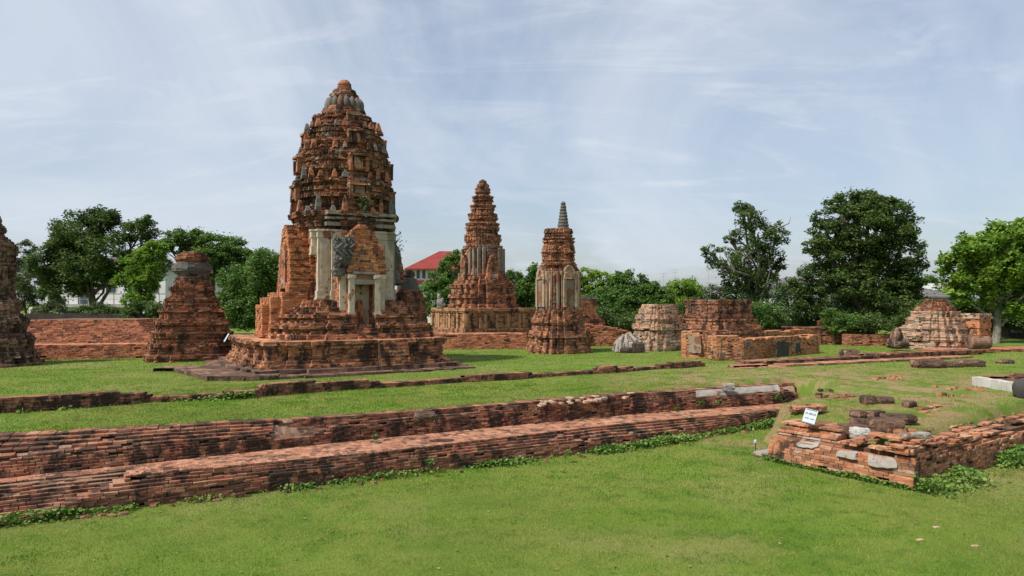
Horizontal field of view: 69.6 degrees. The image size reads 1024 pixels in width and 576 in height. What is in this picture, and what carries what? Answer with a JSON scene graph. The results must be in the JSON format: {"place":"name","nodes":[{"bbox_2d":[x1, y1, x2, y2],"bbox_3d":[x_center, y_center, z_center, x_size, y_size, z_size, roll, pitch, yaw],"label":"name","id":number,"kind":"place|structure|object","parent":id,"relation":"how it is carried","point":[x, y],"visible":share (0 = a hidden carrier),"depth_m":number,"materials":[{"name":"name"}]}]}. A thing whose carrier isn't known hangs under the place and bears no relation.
{"place":"outdoors","nodes":[
{"label":"outdoors","id":0,"kind":"place"},
{"bbox_2d":[60,256,175,312],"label":"white house","id":1,"kind":"structure","parent":0,"point":[113,298],"depth_m":81.99,"materials":[{"name":"paint"}]},
{"bbox_2d":[78,295,87,303],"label":"window","id":2,"kind":"structure","parent":1,"relation":"in","point":[84,299],"depth_m":81.90,"materials":[{"name":"glass"}]},
{"bbox_2d":[0,303,1023,575],"bbox_3d":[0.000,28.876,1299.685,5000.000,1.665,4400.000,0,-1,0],"label":"lawn","id":3,"kind":"structure","parent":0,"point":[806,387],"depth_m":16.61,"materials":[{"name":"green plant"}]},
{"bbox_2d":[0,216,44,367],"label":"blackened chedi","id":4,"kind":"structure","parent":3,"relation":"on","point":[17,344],"depth_m":37.52,"materials":[{"name":"brick"}]},
{"bbox_2d":[29,296,49,312],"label":"white gate","id":5,"kind":"structure","parent":3,"relation":"on","point":[30,308],"depth_m":63.99,"materials":[{"name":"white"}]},
{"bbox_2d":[14,239,68,314],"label":"tree","id":6,"kind":"object","parent":3,"relation":"on","point":[24,290],"visible":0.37,"depth_m":65.69,"materials":[{"name":"green plant"}]},
{"bbox_2d":[30,298,68,312],"bbox_3d":[-36.326,2.657,57.859,2.608,3.760,1.849,0,-1,0],"label":"shrub","id":7,"kind":"object","parent":3,"relation":"on","point":[54,305],"visible":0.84,"depth_m":57.60,"materials":[{"name":"green plant"}]},
{"bbox_2d":[78,514,87,518],"bbox_3d":[-9.290,4.968,15.983,0.193,0.102,0.153,0,-1,0],"label":"brick fragment","id":8,"kind":"object","parent":3,"relation":"on","point":[81,516],"visible":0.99,"depth_m":15.92,"materials":[{"name":"brown brick"}]},
{"bbox_2d":[27,318,158,359],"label":"brick wall","id":9,"kind":"structure","parent":3,"relation":"on","point":[85,338],"depth_m":44.12,"materials":[{"name":"red brick"}]},
{"bbox_2d":[25,313,159,319],"bbox_3d":[-31.643,2.276,56.167,10.627,0.669,0.400,0,-1,0],"label":"dark fence","id":10,"kind":"object","parent":9,"relation":"on","point":[34,316],"visible":0.36,"depth_m":55.97,"materials":[{"name":"black metal"}]},
{"bbox_2d":[21,204,173,308],"bbox_3d":[-34.867,-1.293,62.861,12.800,11.849,6.908,0,-1,13],"label":"shade tree","id":11,"kind":"object","parent":3,"relation":"on","point":[82,250],"visible":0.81,"depth_m":62.10,"materials":[{"name":"green plant"}]},
{"bbox_2d":[74,300,121,313],"bbox_3d":[-31.946,2.739,57.219,3.698,3.583,2.804,0,-1,0],"label":"shrub","id":12,"kind":"object","parent":3,"relation":"on","point":[102,307],"visible":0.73,"depth_m":56.67,"materials":[{"name":"green plant"}]},
{"bbox_2d":[107,513,116,516],"bbox_3d":[-8.724,4.963,16.087,0.208,0.056,0.114,0,-1,20],"label":"brick fragment","id":13,"kind":"object","parent":3,"relation":"on","point":[112,515],"visible":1,"depth_m":16.06,"materials":[{"name":"orange brick"}]},
{"bbox_2d":[118,511,128,515],"bbox_3d":[-8.552,4.974,16.231,0.210,0.096,0.129,1,-1,-37],"label":"brick fragment","id":14,"kind":"object","parent":3,"relation":"on","point":[122,513],"visible":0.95,"depth_m":16.19,"materials":[{"name":"brown brick"}]},
{"bbox_2d":[109,239,169,312],"bbox_3d":[-30.459,0.330,59.976,4.994,8.525,3.822,0,-1,0],"label":"shade tree","id":15,"kind":"object","parent":3,"relation":"on","point":[140,277],"visible":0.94,"depth_m":59.29,"materials":[{"name":"green plant"}]},
{"bbox_2d":[117,297,164,317],"bbox_3d":[-27.209,2.585,55.943,4.953,3.848,3.384,0,-1,0],"label":"shrub","id":16,"kind":"object","parent":3,"relation":"on","point":[150,311],"visible":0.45,"depth_m":55.39,"materials":[{"name":"green plant"}]},
{"bbox_2d":[142,251,233,362],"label":"ruined chedi","id":17,"kind":"structure","parent":3,"relation":"on","point":[192,322],"depth_m":40.59,"materials":[{"name":"red brick"}]},
{"bbox_2d":[156,226,253,294],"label":"rain tree","id":18,"kind":"object","parent":3,"relation":"on","point":[232,248],"visible":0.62,"depth_m":71.23,"materials":[{"name":"green plant"}]},
{"bbox_2d":[153,365,279,380],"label":"stone slab","id":19,"kind":"structure","parent":3,"relation":"on","point":[215,373],"depth_m":31.91,"materials":[{"name":"stone"}]},
{"bbox_2d":[211,272,232,297],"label":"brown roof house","id":20,"kind":"structure","parent":3,"relation":"on","point":[217,288],"depth_m":90.47,"materials":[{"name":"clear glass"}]},
{"bbox_2d":[214,247,279,331],"bbox_3d":[-20.038,0.634,57.846,6.811,7.829,5.400,0,-1,0],"label":"tree","id":21,"kind":"object","parent":3,"relation":"on","point":[251,283],"visible":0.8,"depth_m":56.51,"materials":[{"name":"green plant"}]},
{"bbox_2d":[203,80,475,380],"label":"brick prang","id":22,"kind":"structure","parent":3,"relation":"on","point":[331,307],"depth_m":36.06,"materials":[{"name":"red brick"}]},
{"bbox_2d":[355,192,377,216],"bbox_3d":[-7.199,-4.103,36.423,1.157,1.319,1.190,1,-1,-25],"label":"bush","id":23,"kind":"object","parent":22,"relation":"on","point":[363,206],"visible":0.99,"depth_m":36.34,"materials":[{"name":"green plant"}]},
{"bbox_2d":[395,231,406,260],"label":"creeper","id":24,"kind":"object","parent":22,"relation":"hanging from","point":[399,245],"visible":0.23,"depth_m":39.39,"materials":[{"name":"green plant"}]},
{"bbox_2d":[0,360,705,412],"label":"brick wall","id":25,"kind":"structure","parent":3,"relation":"on","point":[34,403],"depth_m":26.07,"materials":[{"name":"brown brick"}]},
{"bbox_2d":[0,382,798,522],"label":"terrace wall","id":26,"kind":"structure","parent":3,"relation":"on","point":[143,465],"depth_m":20.04,"materials":[{"name":"brick"}]},
{"bbox_2d":[213,465,227,472],"bbox_3d":[-6.904,4.289,17.468,0.320,0.129,0.186,1,-1,-29],"label":"loose brick","id":27,"kind":"object","parent":26,"relation":"on","point":[219,469],"visible":1,"depth_m":17.41,"materials":[{"name":"brown brick"}]},
{"bbox_2d":[371,431,380,441],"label":"weed tuft","id":28,"kind":"object","parent":26,"relation":"on","point":[375,436],"visible":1,"depth_m":20.92,"materials":[{"name":"green plant"}]},
{"bbox_2d":[414,410,437,422],"bbox_3d":[-2.463,3.683,21.093,0.712,0.336,0.490,0,-1,0],"label":"laterite block","id":29,"kind":"object","parent":26,"relation":"on","point":[424,416],"depth_m":20.91,"materials":[{"name":"brown stone"}]},
{"bbox_2d":[664,430,671,435],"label":"weed tuft","id":30,"kind":"object","parent":26,"relation":"on","point":[667,432],"visible":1,"depth_m":23.88,"materials":[{"name":"green plant"}]},
{"bbox_2d":[721,383,734,390],"bbox_3d":[8.277,3.782,28.191,0.496,0.294,0.318,0,-1,-9],"label":"stone lump","id":31,"kind":"object","parent":26,"relation":"on","point":[728,386],"visible":1,"depth_m":28.06,"materials":[{"name":"stone"}]},
{"bbox_2d":[775,393,782,400],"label":"weed tuft","id":32,"kind":"object","parent":26,"relation":"on","point":[778,396],"visible":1,"depth_m":28.19,"materials":[{"name":"green plant"}]},
{"bbox_2d":[395,270,432,330],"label":"chedi","id":33,"kind":"structure","parent":3,"relation":"on","point":[409,293],"depth_m":42.93,"materials":[{"name":"red brick"}]},
{"bbox_2d":[425,458,434,466],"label":"weed tuft","id":34,"kind":"object","parent":3,"relation":"on","point":[429,461],"visible":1,"depth_m":19.63,"materials":[{"name":"green plant"}]},
{"bbox_2d":[404,251,460,322],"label":"red roof building","id":35,"kind":"structure","parent":3,"relation":"on","point":[421,268],"depth_m":115.06,"materials":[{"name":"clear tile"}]},
{"bbox_2d":[418,249,460,316],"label":"shade tree","id":36,"kind":"object","parent":3,"relation":"on","point":[446,278],"visible":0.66,"depth_m":74.74,"materials":[{"name":"green plant"}]},
{"bbox_2d":[434,332,526,348],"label":"red terrace wall","id":37,"kind":"structure","parent":3,"relation":"on","point":[495,340],"depth_m":50.73,"materials":[{"name":"brick"}]},
{"bbox_2d":[430,179,536,342],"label":"slender prang","id":38,"kind":"structure","parent":3,"relation":"on","point":[482,296],"depth_m":58.39,"materials":[{"name":"brick"}]},
{"bbox_2d":[436,293,445,308],"bbox_3d":[-5.438,1.012,56.492,0.692,1.194,0.478,0,-1,0],"label":"stucco fragment","id":39,"kind":"object","parent":38,"relation":"attached to","point":[440,303],"visible":1,"depth_m":56.32,"materials":[{"name":"grey stone"}]},
{"bbox_2d":[2,394,1018,575],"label":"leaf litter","id":40,"kind":"object","parent":3,"relation":"on","point":[488,511],"visible":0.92,"depth_m":16.05,"materials":[{"name":"brown plant"}]},
{"bbox_2d":[0,390,1023,526],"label":"weeds","id":41,"kind":"object","parent":3,"relation":"on","point":[1012,459],"visible":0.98,"depth_m":19.53,"materials":[{"name":"green plant"}]},
{"bbox_2d":[505,261,538,316],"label":"shade tree","id":42,"kind":"object","parent":3,"relation":"on","point":[524,290],"visible":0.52,"depth_m":77.13,"materials":[{"name":"green plant"}]},
{"bbox_2d":[526,201,591,354],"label":"spired tower","id":43,"kind":"structure","parent":3,"relation":"on","point":[558,320],"depth_m":46.42,"materials":[{"name":"brick"}]},
{"bbox_2d":[564,448,572,456],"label":"weed tuft","id":44,"kind":"object","parent":3,"relation":"on","point":[567,453],"visible":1,"depth_m":21.39,"materials":[{"name":"green plant"}]},
{"bbox_2d":[579,296,606,344],"bbox_3d":[5.385,2.422,55.945,4.223,3.549,4.256,1,-1,-30],"label":"shrine ruin","id":45,"kind":"object","parent":3,"relation":"on","point":[588,310],"visible":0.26,"depth_m":55.15,"materials":[{"name":"brick"}]},
{"bbox_2d":[579,267,615,300],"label":"rain tree","id":46,"kind":"object","parent":3,"relation":"on","point":[587,285],"visible":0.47,"depth_m":75.62,"materials":[{"name":"green plant"}]},
{"bbox_2d":[583,324,631,345],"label":"ruin wall","id":47,"kind":"structure","parent":3,"relation":"on","point":[603,335],"depth_m":53.97,"materials":[{"name":"brick"}]},
{"bbox_2d":[596,304,637,332],"bbox_3d":[8.333,2.902,58.185,6.311,3.316,3.542,0,-1,0],"label":"shrub","id":48,"kind":"object","parent":3,"relation":"on","point":[625,321],"visible":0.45,"depth_m":57.76,"materials":[{"name":"green plant"}]},
{"bbox_2d":[612,332,647,352],"bbox_3d":[7.595,3.601,47.526,2.348,1.551,2.234,0,-1,0],"label":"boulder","id":49,"kind":"object","parent":3,"relation":"on","point":[629,342],"visible":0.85,"depth_m":46.92,"materials":[{"name":"grey stone"}]},
{"bbox_2d":[588,268,675,334],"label":"shade tree","id":50,"kind":"object","parent":3,"relation":"on","point":[620,291],"visible":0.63,"depth_m":69.30,"materials":[{"name":"green plant"}]},
{"bbox_2d":[632,304,687,351],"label":"ruined chedi","id":51,"kind":"structure","parent":3,"relation":"on","point":[658,327],"depth_m":48.75,"materials":[{"name":"brick"}]},
{"bbox_2d":[676,302,685,317],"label":"shrub","id":52,"kind":"object","parent":3,"relation":"on","point":[682,307],"visible":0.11,"depth_m":59.53,"materials":[{"name":"green plant"}]},
{"bbox_2d":[660,275,705,311],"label":"shade tree","id":53,"kind":"object","parent":3,"relation":"on","point":[690,288],"visible":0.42,"depth_m":83.34,"materials":[{"name":"green plant"}]},
{"bbox_2d":[689,282,730,299],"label":"shade tree","id":54,"kind":"object","parent":3,"relation":"on","point":[711,295],"visible":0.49,"depth_m":73.66,"materials":[{"name":"green plant"}]},
{"bbox_2d":[699,200,798,326],"bbox_3d":[19.695,-1.437,61.685,7.795,12.055,4.828,0,-1,0],"label":"gnarled tree","id":55,"kind":"object","parent":3,"relation":"on","point":[758,277],"visible":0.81,"depth_m":61.50,"materials":[{"name":"green plant"}]},
{"bbox_2d":[681,329,819,360],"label":"ruined vihara","id":56,"kind":"structure","parent":3,"relation":"on","point":[721,345],"depth_m":42.19,"materials":[{"name":"brick"}]},
{"bbox_2d":[683,300,763,337],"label":"ruined hall","id":57,"kind":"structure","parent":56,"relation":"on","point":[705,315],"depth_m":48.65,"materials":[{"name":"brick"}]},
{"bbox_2d":[753,449,767,457],"bbox_3d":[7.686,5.007,22.248,0.816,0.242,0.573,0,-1,-9],"label":"flat stone","id":58,"kind":"object","parent":3,"relation":"on","point":[756,453],"visible":0.41,"depth_m":22.10,"materials":[{"name":"stone"}]},
{"bbox_2d":[751,300,789,329],"bbox_3d":[18.501,2.687,55.568,4.670,3.635,3.084,0,-1,0],"label":"shrub","id":59,"kind":"object","parent":3,"relation":"on","point":[764,314],"visible":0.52,"depth_m":54.90,"materials":[{"name":"green plant"}]},
{"bbox_2d":[760,277,836,320],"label":"tree","id":60,"kind":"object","parent":3,"relation":"on","point":[781,281],"depth_m":90.01,"materials":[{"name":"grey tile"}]},
{"bbox_2d":[771,261,838,326],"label":"shade tree","id":61,"kind":"object","parent":3,"relation":"on","point":[804,293],"visible":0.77,"depth_m":67.05,"materials":[{"name":"green plant"}]},
{"bbox_2d":[762,327,851,344],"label":"wall","id":62,"kind":"structure","parent":3,"relation":"on","point":[826,337],"depth_m":56.00,"materials":[{"name":"red brick"}]},
{"bbox_2d":[787,403,826,412],"bbox_3d":[9.173,3.754,22.992,1.228,0.178,0.770,0,-1,-20],"label":"brick stub","id":63,"kind":"object","parent":3,"relation":"on","point":[800,408],"visible":0.88,"depth_m":22.81,"materials":[{"name":"orange brick"}]},
{"bbox_2d":[817,320,823,326],"bbox_3d":[27.626,3.589,64.786,1.338,2.115,0.865,0,-1,0],"label":"wall stub","id":64,"kind":"object","parent":3,"relation":"on","point":[819,324],"depth_m":64.70,"materials":[{"name":"brick"}]},
{"bbox_2d":[819,307,868,344],"bbox_3d":[25.236,2.931,55.808,3.501,3.177,2.754,0,-1,0],"label":"shrub","id":65,"kind":"object","parent":3,"relation":"on","point":[840,321],"visible":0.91,"depth_m":55.71,"materials":[{"name":"green plant"}]},
{"bbox_2d":[783,321,904,329],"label":"dark fence","id":66,"kind":"object","parent":3,"relation":"on","point":[838,329],"depth_m":74.94,"materials":[{"name":"black metal"}]},
{"bbox_2d":[838,349,859,355],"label":"laterite block","id":67,"kind":"object","parent":3,"relation":"on","point":[841,352],"depth_m":42.65,"materials":[{"name":"brown stone"}]},
{"bbox_2d":[727,355,973,368],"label":"platform wall","id":68,"kind":"structure","parent":3,"relation":"on","point":[752,366],"depth_m":38.73,"materials":[{"name":"brick"}]},
{"bbox_2d":[834,423,872,434],"bbox_3d":[9.557,3.934,20.539,1.063,0.287,0.438,0,-1,21],"label":"laterite block","id":69,"kind":"object","parent":3,"relation":"on","point":[845,426],"depth_m":20.45,"materials":[{"name":"brown stone"}]},
{"bbox_2d":[849,410,866,417],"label":"laterite block","id":70,"kind":"object","parent":3,"relation":"on","point":[858,413],"depth_m":22.30,"materials":[{"name":"brown stone"}]},
{"bbox_2d":[734,349,982,364],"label":"platform wall","id":71,"kind":"structure","parent":3,"relation":"on","point":[883,355],"depth_m":41.89,"materials":[{"name":"brick"}]},
{"bbox_2d":[849,418,868,424],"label":"laterite block","id":72,"kind":"object","parent":3,"relation":"on","point":[864,421],"depth_m":21.06,"materials":[{"name":"brown stone"}]},
{"bbox_2d":[801,186,930,333],"bbox_3d":[28.579,-1.861,60.091,10.468,12.975,8.185,0,-1,0],"label":"rain tree","id":73,"kind":"object","parent":3,"relation":"on","point":[852,281],"visible":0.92,"depth_m":58.73,"materials":[{"name":"green plant"}]},
{"bbox_2d":[842,334,890,345],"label":"wall","id":74,"kind":"structure","parent":3,"relation":"on","point":[864,339],"depth_m":54.42,"materials":[{"name":"brick"}]},
{"bbox_2d":[859,394,875,404],"bbox_3d":[11.682,3.675,24.226,0.466,0.350,0.390,0,-1,0],"label":"laterite block","id":75,"kind":"object","parent":3,"relation":"on","point":[866,399],"depth_m":24.08,"materials":[{"name":"brown stone"}]},
{"bbox_2d":[865,410,884,418],"bbox_3d":[11.003,3.830,22.338,0.540,0.262,0.434,0,-1,-24],"label":"laterite block","id":76,"kind":"object","parent":3,"relation":"on","point":[873,413],"depth_m":22.19,"materials":[{"name":"brown stone"}]},
{"bbox_2d":[849,305,915,333],"bbox_3d":[27.945,2.875,54.923,5.711,3.248,2.738,0,-1,8],"label":"shrub","id":77,"kind":"object","parent":3,"relation":"on","point":[874,325],"visible":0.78,"depth_m":54.64,"materials":[{"name":"green plant"}]},
{"bbox_2d":[875,396,894,403],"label":"laterite block","id":78,"kind":"object","parent":3,"relation":"on","point":[885,399],"depth_m":24.07,"materials":[{"name":"brown stone"}]},
{"bbox_2d":[869,417,904,433],"bbox_3d":[10.332,3.794,20.329,0.938,0.449,0.600,0,-1,14],"label":"laterite block","id":79,"kind":"object","parent":3,"relation":"on","point":[880,424],"depth_m":20.11,"materials":[{"name":"brown stone"}]},
{"bbox_2d":[768,403,1023,489],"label":"low brick wall","id":80,"kind":"structure","parent":3,"relation":"on","point":[824,445],"depth_m":20.12,"materials":[{"name":"brick"}]},
{"bbox_2d":[801,408,818,425],"bbox_3d":[8.457,3.651,20.922,0.429,0.457,0.280,-1,-1,32],"label":"info sign","id":81,"kind":"object","parent":80,"relation":"on","point":[809,416],"visible":1,"depth_m":20.91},
{"bbox_2d":[900,432,922,439],"bbox_3d":[10.229,3.782,18.851,0.529,0.172,0.278,0,-1,0],"label":"plaster lump","id":82,"kind":"object","parent":80,"relation":"on","point":[910,435],"visible":1,"depth_m":18.75,"materials":[{"name":"grey paint"}]},
{"bbox_2d":[919,432,930,438],"bbox_3d":[10.581,3.783,18.940,0.314,0.177,0.278,0,-1,0],"label":"plaster lump","id":83,"kind":"object","parent":80,"relation":"on","point":[926,435],"visible":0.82,"depth_m":18.82,"materials":[{"name":"grey paint"}]},
{"bbox_2d":[886,327,909,348],"bbox_3d":[25.383,3.296,48.527,1.495,1.430,1.177,0,-1,0],"label":"broken statue","id":84,"kind":"object","parent":3,"relation":"on","point":[896,340],"visible":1,"depth_m":48.24,"materials":[{"name":"stone"}]},
{"bbox_2d":[880,413,917,423],"bbox_3d":[11.297,3.806,21.554,1.023,0.286,0.536,0,-1,0],"label":"laterite block","id":85,"kind":"object","parent":3,"relation":"on","point":[908,418],"depth_m":21.34,"materials":[{"name":"brown stone"}]},
{"bbox_2d":[901,400,916,407],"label":"laterite block","id":86,"kind":"object","parent":3,"relation":"on","point":[907,404],"depth_m":23.52,"materials":[{"name":"brown stone"}]},
{"bbox_2d":[905,428,916,431],"bbox_3d":[10.902,3.888,20.145,0.275,0.094,0.204,-1,-1,41],"label":"loose brick","id":87,"kind":"object","parent":3,"relation":"on","point":[910,429],"visible":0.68,"depth_m":20.08,"materials":[{"name":"orange brick"}]},
{"bbox_2d":[908,298,925,316],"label":"shrub","id":88,"kind":"object","parent":3,"relation":"on","point":[918,304],"visible":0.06,"depth_m":55.77,"materials":[{"name":"green plant"}]},
{"bbox_2d":[908,274,940,284],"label":"shade tree","id":89,"kind":"object","parent":3,"relation":"on","point":[931,279],"visible":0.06,"depth_m":108.64,"materials":[{"name":"green plant"}]},
{"bbox_2d":[910,359,944,367],"bbox_3d":[20.536,3.757,36.447,1.657,0.498,0.825,0,-1,0],"label":"laterite block","id":90,"kind":"object","parent":3,"relation":"on","point":[929,363],"depth_m":36.12,"materials":[{"name":"brown stone"}]},
{"bbox_2d":[883,283,971,306],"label":"grey roof house","id":91,"kind":"structure","parent":3,"relation":"on","point":[936,295],"depth_m":86.09,"materials":[{"name":"concrete"}]},
{"bbox_2d":[899,299,971,349],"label":"ruined chedi","id":92,"kind":"structure","parent":3,"relation":"on","point":[935,323],"depth_m":49.64,"materials":[{"name":"brick"}]},
{"bbox_2d":[944,361,961,367],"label":"laterite block","id":93,"kind":"object","parent":3,"relation":"on","point":[952,364],"depth_m":36.45,"materials":[{"name":"brown stone"}]},
{"bbox_2d":[955,359,985,366],"bbox_3d":[23.050,3.802,37.135,1.464,0.388,0.807,0,-1,0],"label":"laterite block","id":94,"kind":"object","parent":3,"relation":"on","point":[973,363],"depth_m":36.81,"materials":[{"name":"brown stone"}]},
{"bbox_2d":[922,346,1023,351],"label":"ruin wall","id":95,"kind":"structure","parent":3,"relation":"on","point":[1006,348],"depth_m":48.17,"materials":[{"name":"brick"}]},
{"bbox_2d":[929,216,1023,343],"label":"teak tree","id":96,"kind":"object","parent":3,"relation":"on","point":[990,261],"visible":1,"depth_m":57.22,"materials":[{"name":"green plant"}]},
{"bbox_2d":[965,336,992,348],"bbox_3d":[29.556,3.467,46.644,1.488,0.808,0.800,0,-1,-9],"label":"stone drum","id":97,"kind":"object","parent":3,"relation":"on","point":[982,342],"visible":0.98,"depth_m":46.34,"materials":[{"name":"brown stone"}]},
{"bbox_2d":[951,295,1023,335],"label":"shade tree","id":98,"kind":"object","parent":3,"relation":"on","point":[1017,325],"visible":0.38,"depth_m":63.08,"materials":[{"name":"green plant"}]},
{"bbox_2d":[972,373,1023,391],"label":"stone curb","id":99,"kind":"structure","parent":3,"relation":"on","point":[1002,382],"depth_m":28.59,"materials":[{"name":"stone"}]},
{"bbox_2d":[995,359,1014,363],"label":"laterite block","id":100,"kind":"object","parent":3,"relation":"on","point":[1004,361],"depth_m":38.65,"materials":[{"name":"brown stone"}]},
{"bbox_2d":[990,320,1023,337],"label":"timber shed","id":101,"kind":"structure","parent":3,"relation":"on","point":[1009,334],"depth_m":65.93,"materials":[{"name":"wood"}]},
{"bbox_2d":[1012,378,1023,398],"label":"boulder","id":102,"kind":"object","parent":3,"relation":"on","point":[1018,388],"visible":0.92,"depth_m":25.29,"materials":[{"name":"grey stone"}]},
{"bbox_2d":[0,0,1023,302],"label":"sky","id":103,"kind":"structure","parent":0,"point":[648,119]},
{"bbox_2d":[959,313,992,338],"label":"brick pillar","id":104,"kind":"structure","parent":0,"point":[978,324],"depth_m":49.39,"materials":[{"name":"orange brick"}]}
]}

